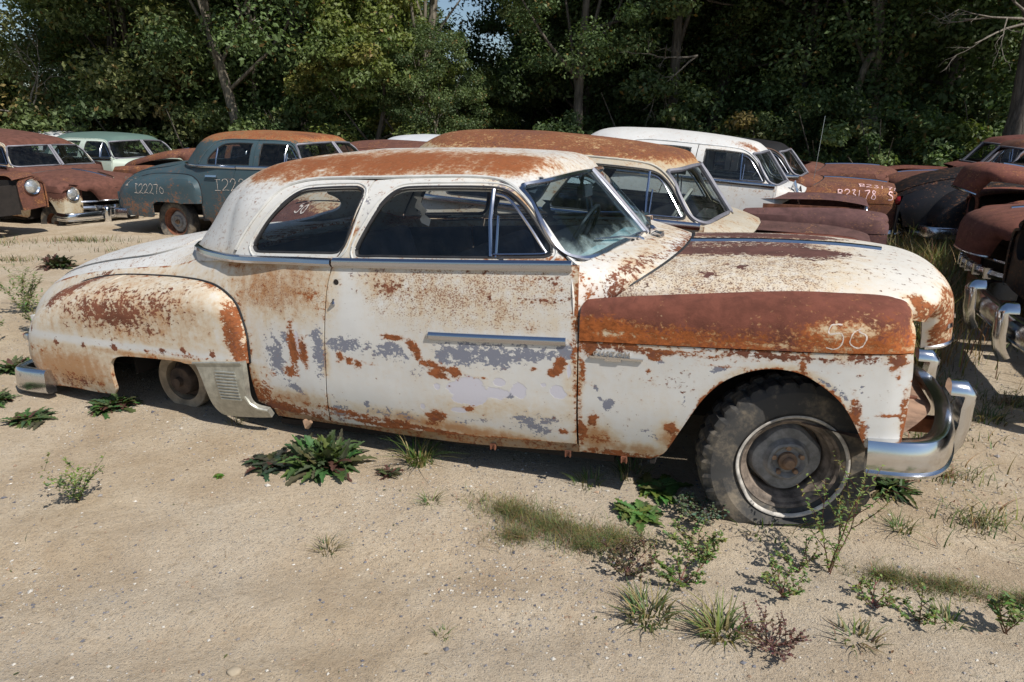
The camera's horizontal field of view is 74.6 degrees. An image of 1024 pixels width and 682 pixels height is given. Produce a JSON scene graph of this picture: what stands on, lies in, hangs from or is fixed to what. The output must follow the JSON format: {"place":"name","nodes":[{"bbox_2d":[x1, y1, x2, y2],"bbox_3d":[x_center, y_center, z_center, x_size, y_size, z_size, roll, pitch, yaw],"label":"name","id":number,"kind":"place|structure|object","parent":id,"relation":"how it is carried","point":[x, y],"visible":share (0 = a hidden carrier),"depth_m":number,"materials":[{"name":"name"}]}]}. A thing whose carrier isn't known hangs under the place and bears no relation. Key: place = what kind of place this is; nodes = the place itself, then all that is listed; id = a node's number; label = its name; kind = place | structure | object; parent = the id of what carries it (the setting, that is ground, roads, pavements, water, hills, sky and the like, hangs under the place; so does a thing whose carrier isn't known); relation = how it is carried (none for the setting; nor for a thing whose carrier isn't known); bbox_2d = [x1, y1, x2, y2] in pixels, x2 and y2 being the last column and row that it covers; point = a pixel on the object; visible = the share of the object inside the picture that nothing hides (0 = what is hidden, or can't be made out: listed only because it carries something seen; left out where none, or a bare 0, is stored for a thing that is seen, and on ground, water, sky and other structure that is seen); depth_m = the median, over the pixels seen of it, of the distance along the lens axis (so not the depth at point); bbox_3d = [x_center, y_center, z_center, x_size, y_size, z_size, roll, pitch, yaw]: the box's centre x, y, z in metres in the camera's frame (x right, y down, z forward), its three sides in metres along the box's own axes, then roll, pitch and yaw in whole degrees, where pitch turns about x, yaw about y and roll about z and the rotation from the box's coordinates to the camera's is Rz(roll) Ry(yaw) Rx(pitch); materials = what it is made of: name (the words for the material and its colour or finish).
{"place":"outdoors","nodes":[
{"label":"outdoors","id":0,"kind":"place"},
{"bbox_2d":[0,226,208,263],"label":"verge grass","id":1,"kind":"structure","parent":0,"point":[70,239],"depth_m":9.45,"materials":[{"name":"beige plant"}]},
{"bbox_2d":[0,0,512,86],"label":"sky","id":2,"kind":"structure","parent":0,"point":[444,4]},
{"bbox_2d":[0,153,1023,681],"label":"ground","id":3,"kind":"structure","parent":0,"point":[266,591],"depth_m":2.45,"materials":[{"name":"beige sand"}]},
{"bbox_2d":[0,355,29,374],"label":"rosette weed","id":4,"kind":"object","parent":3,"relation":"on","point":[9,366],"visible":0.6,"depth_m":4.33,"materials":[{"name":"green plant"}]},
{"bbox_2d":[0,263,44,312],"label":"leafy sprig","id":5,"kind":"object","parent":3,"relation":"on","point":[30,289],"visible":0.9,"depth_m":5.65,"materials":[{"name":"green plant"}]},
{"bbox_2d":[0,171,48,219],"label":"stripped rust car","id":6,"kind":"object","parent":3,"relation":"on","point":[21,190],"visible":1,"depth_m":9.82,"materials":[{"name":"paint"}]},
{"bbox_2d":[0,54,49,146],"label":"bush","id":7,"kind":"object","parent":3,"relation":"on","point":[3,100],"visible":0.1,"depth_m":20.99,"materials":[{"name":"green plant"}]},
{"bbox_2d":[0,406,57,430],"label":"rosette weed","id":8,"kind":"object","parent":3,"relation":"on","point":[26,419],"visible":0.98,"depth_m":3.59,"materials":[{"name":"green plant"}]},
{"bbox_2d":[34,253,78,270],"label":"rosette weed","id":9,"kind":"object","parent":3,"relation":"on","point":[56,261],"visible":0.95,"depth_m":7.70,"materials":[{"name":"green plant"}]},
{"bbox_2d":[0,96,120,149],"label":"bush","id":10,"kind":"object","parent":3,"relation":"on","point":[28,121],"visible":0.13,"depth_m":17.07,"materials":[{"name":"green plant"}]},
{"bbox_2d":[38,452,104,501],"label":"leafy sprig","id":11,"kind":"object","parent":3,"relation":"on","point":[60,482],"visible":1,"depth_m":2.76,"materials":[{"name":"green plant"}]},
{"bbox_2d":[0,128,143,224],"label":"rusty front car","id":12,"kind":"object","parent":3,"relation":"on","point":[79,189],"visible":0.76,"depth_m":11.46,"materials":[{"name":"paint"}]},
{"bbox_2d":[4,0,174,126],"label":"tree","id":13,"kind":"object","parent":3,"relation":"on","point":[76,52],"visible":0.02,"depth_m":22.94,"materials":[{"name":"green plant"}]},
{"bbox_2d":[0,0,214,149],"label":"oak tree","id":14,"kind":"object","parent":3,"relation":"on","point":[112,41],"visible":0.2,"depth_m":18.21,"materials":[{"name":"green plant"}]},
{"bbox_2d":[85,393,142,419],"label":"rosette weed","id":15,"kind":"object","parent":3,"relation":"on","point":[112,403],"visible":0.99,"depth_m":3.73,"materials":[{"name":"green plant"}]},
{"bbox_2d":[37,58,203,152],"bbox_3d":[-9.978,-5.678,17.860,4.368,3.538,4.314,-9,20,-28],"label":"bush","id":16,"kind":"object","parent":3,"relation":"on","point":[82,106],"visible":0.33,"depth_m":16.90,"materials":[{"name":"green plant"}]},
{"bbox_2d":[44,131,215,173],"bbox_3d":[-8.599,-3.742,14.334,5.388,1.394,1.970,6,18,20],"label":"mint sedan","id":17,"kind":"object","parent":3,"relation":"on","point":[109,154],"visible":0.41,"depth_m":13.53,"materials":[{"name":"paint"}]},
{"bbox_2d":[0,0,262,152],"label":"oak tree","id":18,"kind":"object","parent":3,"relation":"on","point":[42,14],"visible":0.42,"depth_m":17.15,"materials":[{"name":"green plant"}]},
{"bbox_2d":[0,31,62,112],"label":"bare branch","id":19,"kind":"object","parent":18,"relation":"attached to","point":[36,81],"visible":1,"depth_m":17.02,"materials":[{"name":"brown wood"}]},
{"bbox_2d":[4,0,290,150],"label":"broadleaf tree","id":20,"kind":"object","parent":3,"relation":"on","point":[66,41],"visible":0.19,"depth_m":18.87,"materials":[{"name":"green plant"}]},
{"bbox_2d":[132,100,232,157],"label":"bush","id":21,"kind":"object","parent":3,"relation":"on","point":[178,116],"visible":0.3,"depth_m":17.01,"materials":[{"name":"green plant"}]},
{"bbox_2d":[114,0,345,128],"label":"broadleaf tree","id":22,"kind":"object","parent":3,"relation":"on","point":[166,39],"visible":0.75,"depth_m":15.85,"materials":[{"name":"green plant"}]},
{"bbox_2d":[114,130,357,234],"bbox_3d":[-3.579,-2.402,10.256,5.444,1.564,1.970,6,18,20],"label":"teal sedan","id":23,"kind":"object","parent":3,"relation":"on","point":[179,197],"visible":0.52,"depth_m":9.81,"materials":[{"name":"paint"}]},
{"bbox_2d":[235,0,273,129],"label":"slim tree","id":24,"kind":"object","parent":3,"relation":"on","point":[248,10],"visible":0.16,"depth_m":17.94,"materials":[{"name":"brown plant"}]},
{"bbox_2d":[217,144,306,158],"bbox_3d":[-6.427,-4.188,16.177,5.234,1.344,1.970,6,18,20],"label":"rust coupe","id":25,"kind":"object","parent":3,"relation":"on","point":[230,150],"visible":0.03,"depth_m":16.13,"materials":[{"name":"paint"}]},
{"bbox_2d":[241,447,292,481],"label":"rosette weed","id":26,"kind":"object","parent":3,"relation":"on","point":[262,462],"visible":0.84,"depth_m":3.10,"materials":[{"name":"green plant"}]},
{"bbox_2d":[142,0,434,153],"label":"broadleaf tree","id":27,"kind":"object","parent":3,"relation":"on","point":[274,102],"visible":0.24,"depth_m":17.39,"materials":[{"name":"green plant"}]},
{"bbox_2d":[227,93,381,157],"bbox_3d":[-5.392,-5.095,17.248,4.063,2.751,2.984,0,17,0],"label":"bush","id":28,"kind":"object","parent":3,"relation":"on","point":[285,124],"visible":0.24,"depth_m":16.74,"materials":[{"name":"green plant"}]},
{"bbox_2d":[276,429,376,486],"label":"rosette weed","id":29,"kind":"object","parent":3,"relation":"on","point":[321,457],"visible":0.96,"depth_m":3.07,"materials":[{"name":"green plant"}]},
{"bbox_2d":[233,0,438,147],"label":"tree","id":30,"kind":"object","parent":3,"relation":"on","point":[384,134],"visible":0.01,"depth_m":23.26,"materials":[{"name":"green plant"}]},
{"bbox_2d":[283,0,463,154],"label":"yellow green tree","id":31,"kind":"object","parent":3,"relation":"on","point":[338,48],"visible":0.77,"depth_m":15.30,"materials":[{"name":"green plant"}]},
{"bbox_2d":[333,139,425,153],"bbox_3d":[-2.020,-2.786,11.628,5.234,1.344,1.970,6,18,20],"label":"rust sedan","id":32,"kind":"object","parent":3,"relation":"on","point":[363,145],"visible":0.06,"depth_m":10.98,"materials":[{"name":"paint"}]},
{"bbox_2d":[389,134,438,141],"bbox_3d":[-1.573,-3.411,13.360,5.234,1.344,1.970,6,18,20],"label":"white coupe","id":33,"kind":"object","parent":3,"relation":"on","point":[421,137],"visible":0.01,"depth_m":12.80,"materials":[{"name":"paint"}]},
{"bbox_2d":[368,432,464,467],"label":"grass tuft","id":34,"kind":"object","parent":3,"relation":"on","point":[422,457],"visible":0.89,"depth_m":3.15,"materials":[{"name":"green plant"}]},
{"bbox_2d":[392,0,460,132],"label":"forked tree","id":35,"kind":"object","parent":3,"relation":"on","point":[433,9],"visible":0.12,"depth_m":16.24,"materials":[{"name":"brown plant"}]},
{"bbox_2d":[372,15,492,135],"bbox_3d":[-1.893,-5.510,16.110,2.868,4.259,2.800,0,17,0],"label":"slim tree","id":36,"kind":"object","parent":3,"relation":"on","point":[454,42],"visible":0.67,"depth_m":15.48,"materials":[{"name":"green plant"}]},
{"bbox_2d":[431,60,521,132],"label":"bush","id":37,"kind":"object","parent":3,"relation":"on","point":[498,104],"visible":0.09,"depth_m":18.82,"materials":[{"name":"green plant"}]},
{"bbox_2d":[15,147,978,523],"bbox_3d":[-0.478,-0.338,3.872,5.294,1.504,1.970,3,17,21],"label":"coupe car","id":38,"kind":"object","parent":3,"relation":"on","point":[379,299],"visible":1,"depth_m":2.87,"materials":[{"name":"white paint"}]},
{"bbox_2d":[431,69,566,132],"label":"bush","id":39,"kind":"object","parent":3,"relation":"on","point":[499,91],"visible":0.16,"depth_m":17.84,"materials":[{"name":"green plant"}]},
{"bbox_2d":[435,0,624,129],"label":"tree","id":40,"kind":"object","parent":3,"relation":"on","point":[479,54],"visible":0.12,"depth_m":22.40,"materials":[{"name":"green plant"}]},
{"bbox_2d":[532,109,586,133],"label":"bush","id":41,"kind":"object","parent":3,"relation":"on","point":[574,127],"visible":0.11,"depth_m":15.76,"materials":[{"name":"green plant"}]},
{"bbox_2d":[271,129,870,241],"bbox_3d":[0.199,-1.021,5.576,5.223,1.386,1.970,10,20,19],"label":"cream sedan","id":42,"kind":"object","parent":3,"relation":"on","point":[709,212],"visible":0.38,"depth_m":4.96,"materials":[{"name":"paint"}]},
{"bbox_2d":[485,0,671,130],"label":"broadleaf tree","id":43,"kind":"object","parent":3,"relation":"on","point":[591,42],"visible":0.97,"depth_m":15.83,"materials":[{"name":"green plant"}]},
{"bbox_2d":[620,41,697,125],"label":"bare branch","id":44,"kind":"object","parent":43,"relation":"attached to","point":[693,57],"visible":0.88,"depth_m":16.01,"materials":[{"name":"brown wood"}]},
{"bbox_2d":[480,0,691,133],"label":"broadleaf tree","id":45,"kind":"object","parent":3,"relation":"on","point":[618,108],"visible":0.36,"depth_m":18.57,"materials":[{"name":"green plant"}]},
{"bbox_2d":[562,461,609,490],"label":"grass tuft","id":46,"kind":"object","parent":3,"relation":"on","point":[591,476],"visible":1,"depth_m":2.97,"materials":[{"name":"green plant"}]},
{"bbox_2d":[474,0,719,130],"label":"tree","id":47,"kind":"object","parent":3,"relation":"on","point":[490,27],"visible":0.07,"depth_m":21.48,"materials":[{"name":"green plant"}]},
{"bbox_2d":[596,534,659,579],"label":"leafy sprig","id":48,"kind":"object","parent":3,"relation":"on","point":[637,570],"visible":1,"depth_m":2.39,"materials":[{"name":"brown plant"}]},
{"bbox_2d":[606,457,657,483],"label":"grass tuft","id":49,"kind":"object","parent":3,"relation":"on","point":[624,467],"visible":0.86,"depth_m":3.04,"materials":[{"name":"green plant"}]},
{"bbox_2d":[612,498,665,533],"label":"rosette weed","id":50,"kind":"object","parent":3,"relation":"on","point":[638,512],"visible":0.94,"depth_m":2.69,"materials":[{"name":"green plant"}]},
{"bbox_2d":[600,575,691,638],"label":"grass tuft","id":51,"kind":"object","parent":3,"relation":"on","point":[657,604],"visible":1,"depth_m":2.17,"materials":[{"name":"green plant"}]},
{"bbox_2d":[545,0,766,129],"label":"tree","id":52,"kind":"object","parent":3,"relation":"on","point":[684,68],"visible":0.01,"depth_m":22.55,"materials":[{"name":"green plant"}]},
{"bbox_2d":[584,62,739,135],"bbox_3d":[3.252,-5.276,17.012,4.004,3.244,3.954,-4,18,-12],"label":"bush","id":53,"kind":"object","parent":3,"relation":"on","point":[679,117],"visible":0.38,"depth_m":16.21,"materials":[{"name":"green plant"}]},
{"bbox_2d":[635,472,694,505],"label":"rosette weed","id":54,"kind":"object","parent":3,"relation":"on","point":[664,487],"visible":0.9,"depth_m":2.88,"materials":[{"name":"green plant"}]},
{"bbox_2d":[651,544,716,587],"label":"leafy sprig","id":55,"kind":"object","parent":3,"relation":"on","point":[671,574],"visible":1,"depth_m":2.34,"materials":[{"name":"green plant"}]},
{"bbox_2d":[568,127,806,210],"bbox_3d":[1.704,-1.974,8.476,4.920,1.378,1.970,10,20,18],"label":"white sedan","id":56,"kind":"object","parent":3,"relation":"on","point":[740,190],"visible":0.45,"depth_m":7.56,"materials":[{"name":"paint"}]},
{"bbox_2d":[662,515,727,559],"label":"leafy sprig","id":57,"kind":"object","parent":3,"relation":"on","point":[708,543],"visible":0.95,"depth_m":2.49,"materials":[{"name":"green plant"}]},
{"bbox_2d":[598,0,797,128],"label":"shade tree","id":58,"kind":"object","parent":3,"relation":"on","point":[678,11],"visible":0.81,"depth_m":16.91,"materials":[{"name":"green plant"}]},
{"bbox_2d":[673,490,728,524],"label":"leafy sprig","id":59,"kind":"object","parent":3,"relation":"on","point":[684,509],"visible":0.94,"depth_m":2.66,"materials":[{"name":"green plant"}]},
{"bbox_2d":[607,0,834,155],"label":"tree","id":60,"kind":"object","parent":3,"relation":"on","point":[718,59],"visible":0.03,"depth_m":22.18,"materials":[{"name":"green plant"}]},
{"bbox_2d":[674,583,769,651],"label":"grass tuft","id":61,"kind":"object","parent":3,"relation":"on","point":[722,622],"visible":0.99,"depth_m":2.10,"materials":[{"name":"green plant"}]},
{"bbox_2d":[617,0,835,161],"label":"shade tree","id":62,"kind":"object","parent":3,"relation":"on","point":[748,43],"visible":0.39,"depth_m":18.02,"materials":[{"name":"green plant"}]},
{"bbox_2d":[708,110,817,161],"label":"bush","id":63,"kind":"object","parent":3,"relation":"on","point":[741,124],"visible":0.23,"depth_m":15.28,"materials":[{"name":"green plant"}]},
{"bbox_2d":[734,598,811,661],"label":"leafy sprig","id":64,"kind":"object","parent":3,"relation":"on","point":[789,643],"visible":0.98,"depth_m":2.04,"materials":[{"name":"brown plant"}]},
{"bbox_2d":[634,0,919,160],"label":"tree","id":65,"kind":"object","parent":3,"relation":"on","point":[736,73],"visible":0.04,"depth_m":21.15,"materials":[{"name":"green plant"}]},
{"bbox_2d":[759,554,811,597],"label":"leafy sprig","id":66,"kind":"object","parent":3,"relation":"on","point":[792,590],"visible":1,"depth_m":2.25,"materials":[{"name":"green plant"}]},
{"bbox_2d":[681,118,910,241],"bbox_3d":[3.019,-2.489,9.942,5.294,1.625,1.970,8,19,19],"label":"black roof sedan","id":67,"kind":"object","parent":3,"relation":"on","point":[878,195],"visible":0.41,"depth_m":8.88,"materials":[{"name":"paint"}]},
{"bbox_2d":[773,533,822,572],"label":"leafy sprig","id":68,"kind":"object","parent":3,"relation":"on","point":[802,563],"visible":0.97,"depth_m":2.39,"materials":[{"name":"green plant"}]},
{"bbox_2d":[715,156,896,181],"bbox_3d":[3.803,-2.778,11.731,5.234,1.105,1.890,4,18,20],"label":"cut down wreck","id":69,"kind":"object","parent":3,"relation":"on","point":[870,171],"visible":0.21,"depth_m":10.52,"materials":[{"name":"paint"}]},
{"bbox_2d":[664,0,952,159],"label":"shade tree","id":70,"kind":"object","parent":3,"relation":"on","point":[781,84],"visible":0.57,"depth_m":16.81,"materials":[{"name":"green plant"}]},
{"bbox_2d":[743,192,888,244],"bbox_3d":[2.867,-1.043,6.578,1.209,0.694,1.844,7,19,19],"label":"car front end","id":71,"kind":"object","parent":3,"relation":"on","point":[844,210],"visible":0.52,"depth_m":5.74,"materials":[{"name":"paint"}]},
{"bbox_2d":[759,84,908,162],"bbox_3d":[7.243,-4.534,15.515,3.235,2.654,3.276,-11,21,-32],"label":"bush","id":72,"kind":"object","parent":3,"relation":"on","point":[842,107],"visible":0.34,"depth_m":15.46,"materials":[{"name":"green plant"}]},
{"bbox_2d":[797,451,897,574],"bbox_3d":[1.127,0.619,2.325,0.266,0.434,0.301,-6,18,-19],"label":"leafy sprig","id":73,"kind":"object","parent":3,"relation":"on","point":[836,552],"visible":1,"depth_m":2.35,"materials":[{"name":"green plant"}]},
{"bbox_2d":[758,45,945,165],"bbox_3d":[8.984,-5.790,17.779,4.673,3.833,4.732,-6,18,-18],"label":"bush","id":74,"kind":"object","parent":3,"relation":"on","point":[899,77],"visible":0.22,"depth_m":16.27,"materials":[{"name":"green plant"}]},
{"bbox_2d":[823,611,893,656],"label":"grass tuft","id":75,"kind":"object","parent":3,"relation":"on","point":[861,632],"visible":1,"depth_m":2.07,"materials":[{"name":"green plant"}]},
{"bbox_2d":[739,0,980,159],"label":"tree","id":76,"kind":"object","parent":3,"relation":"on","point":[929,14],"visible":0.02,"depth_m":21.61,"materials":[{"name":"green plant"}]},
{"bbox_2d":[848,567,901,607],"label":"leafy sprig","id":77,"kind":"object","parent":3,"relation":"on","point":[867,586],"visible":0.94,"depth_m":2.21,"materials":[{"name":"green plant"}]},
{"bbox_2d":[843,0,915,148],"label":"broken tree","id":78,"kind":"object","parent":3,"relation":"on","point":[866,65],"visible":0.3,"depth_m":16.01,"materials":[{"name":"brown plant"}]},
{"bbox_2d":[801,94,972,166],"bbox_3d":[7.978,-4.057,14.476,3.424,2.376,2.535,11,21,32],"label":"bush","id":79,"kind":"object","parent":3,"relation":"on","point":[941,156],"visible":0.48,"depth_m":13.96,"materials":[{"name":"green plant"}]},
{"bbox_2d":[870,477,921,509],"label":"rosette weed","id":80,"kind":"object","parent":3,"relation":"on","point":[899,488],"visible":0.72,"depth_m":2.86,"materials":[{"name":"green plant"}]},
{"bbox_2d":[872,505,932,536],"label":"grass tuft","id":81,"kind":"object","parent":3,"relation":"on","point":[893,524],"visible":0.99,"depth_m":2.62,"materials":[{"name":"green plant"}]},
{"bbox_2d":[800,1,1021,137],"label":"tree","id":82,"kind":"object","parent":3,"relation":"on","point":[910,77],"depth_m":21.92,"materials":[{"name":"green plant"}]},
{"bbox_2d":[818,0,1023,149],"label":"shade tree","id":83,"kind":"object","parent":3,"relation":"on","point":[947,91],"visible":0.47,"depth_m":15.49,"materials":[{"name":"green plant"}]},
{"bbox_2d":[888,582,953,625],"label":"leafy sprig","id":84,"kind":"object","parent":3,"relation":"on","point":[928,615],"visible":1,"depth_m":2.12,"materials":[{"name":"green plant"}]},
{"bbox_2d":[863,361,1023,557],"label":"grass","id":85,"kind":"structure","parent":3,"relation":"on","point":[984,523],"depth_m":2.92,"materials":[{"name":"green plant"}]},
{"bbox_2d":[896,116,1001,163],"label":"bush","id":86,"kind":"object","parent":3,"relation":"on","point":[968,133],"visible":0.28,"depth_m":13.47,"materials":[{"name":"green plant"}]},
{"bbox_2d":[918,594,979,631],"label":"grass tuft","id":87,"kind":"object","parent":3,"relation":"on","point":[947,614],"visible":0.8,"depth_m":2.16,"materials":[{"name":"green plant"}]},
{"bbox_2d":[888,134,1023,170],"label":"rust car","id":88,"kind":"object","parent":3,"relation":"on","point":[988,142],"visible":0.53,"depth_m":11.68,"materials":[{"name":"paint"}]},
{"bbox_2d":[888,139,1023,183],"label":"rust fastback","id":89,"kind":"object","parent":3,"relation":"on","point":[898,176],"visible":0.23,"depth_m":10.06,"materials":[{"name":"paint"}]},
{"bbox_2d":[892,155,1023,239],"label":"black coupe","id":90,"kind":"object","parent":3,"relation":"on","point":[935,198],"visible":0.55,"depth_m":8.18,"materials":[{"name":"paint"}]},
{"bbox_2d":[906,70,1015,159],"bbox_3d":[11.109,-4.664,15.508,3.174,3.001,4.407,0,17,0],"label":"bush","id":91,"kind":"object","parent":3,"relation":"on","point":[995,103],"visible":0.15,"depth_m":14.57,"materials":[{"name":"green plant"}]},
{"bbox_2d":[944,0,1022,115],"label":"broadleaf tree","id":92,"kind":"object","parent":3,"relation":"on","point":[1006,7],"visible":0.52,"depth_m":15.39,"materials":[{"name":"green plant"}]},
{"bbox_2d":[949,400,1022,426],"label":"grass tuft","id":93,"kind":"object","parent":3,"relation":"on","point":[996,418],"visible":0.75,"depth_m":3.60,"materials":[{"name":"green plant"}]},
{"bbox_2d":[951,162,1023,214],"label":"open hood wreck","id":94,"kind":"object","parent":3,"relation":"on","point":[974,179],"visible":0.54,"depth_m":6.82,"materials":[{"name":"paint"}]},
{"bbox_2d":[953,204,1023,303],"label":"brown front car","id":95,"kind":"object","parent":3,"relation":"on","point":[984,234],"visible":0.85,"depth_m":5.36,"materials":[{"name":"paint"}]},
{"bbox_2d":[963,220,1023,359],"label":"dark front car","id":96,"kind":"object","parent":3,"relation":"on","point":[1004,321],"visible":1,"depth_m":4.32,"materials":[{"name":"paint"}]},
{"bbox_2d":[986,591,1023,634],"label":"leafy sprig","id":97,"kind":"object","parent":3,"relation":"on","point":[1010,608],"visible":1,"depth_m":2.07,"materials":[{"name":"green plant"}]},
{"bbox_2d":[996,0,1023,158],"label":"old oak","id":98,"kind":"object","parent":3,"relation":"on","point":[1014,124],"visible":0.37,"depth_m":12.36,"materials":[{"name":"brown plant"}]},
{"bbox_2d":[922,0,1023,70],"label":"bare branch","id":99,"kind":"object","parent":98,"relation":"attached to","point":[1007,18],"visible":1,"depth_m":11.71,"materials":[{"name":"brown wood"}]},
{"bbox_2d":[447,483,1023,608],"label":"fine grass","id":100,"kind":"structure","parent":0,"point":[554,525],"depth_m":2.54,"materials":[{"name":"green plant"}]},
{"bbox_2d":[886,221,1023,388],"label":"tall grass","id":101,"kind":"structure","parent":0,"point":[936,252],"depth_m":5.97,"materials":[{"name":"green plant"}]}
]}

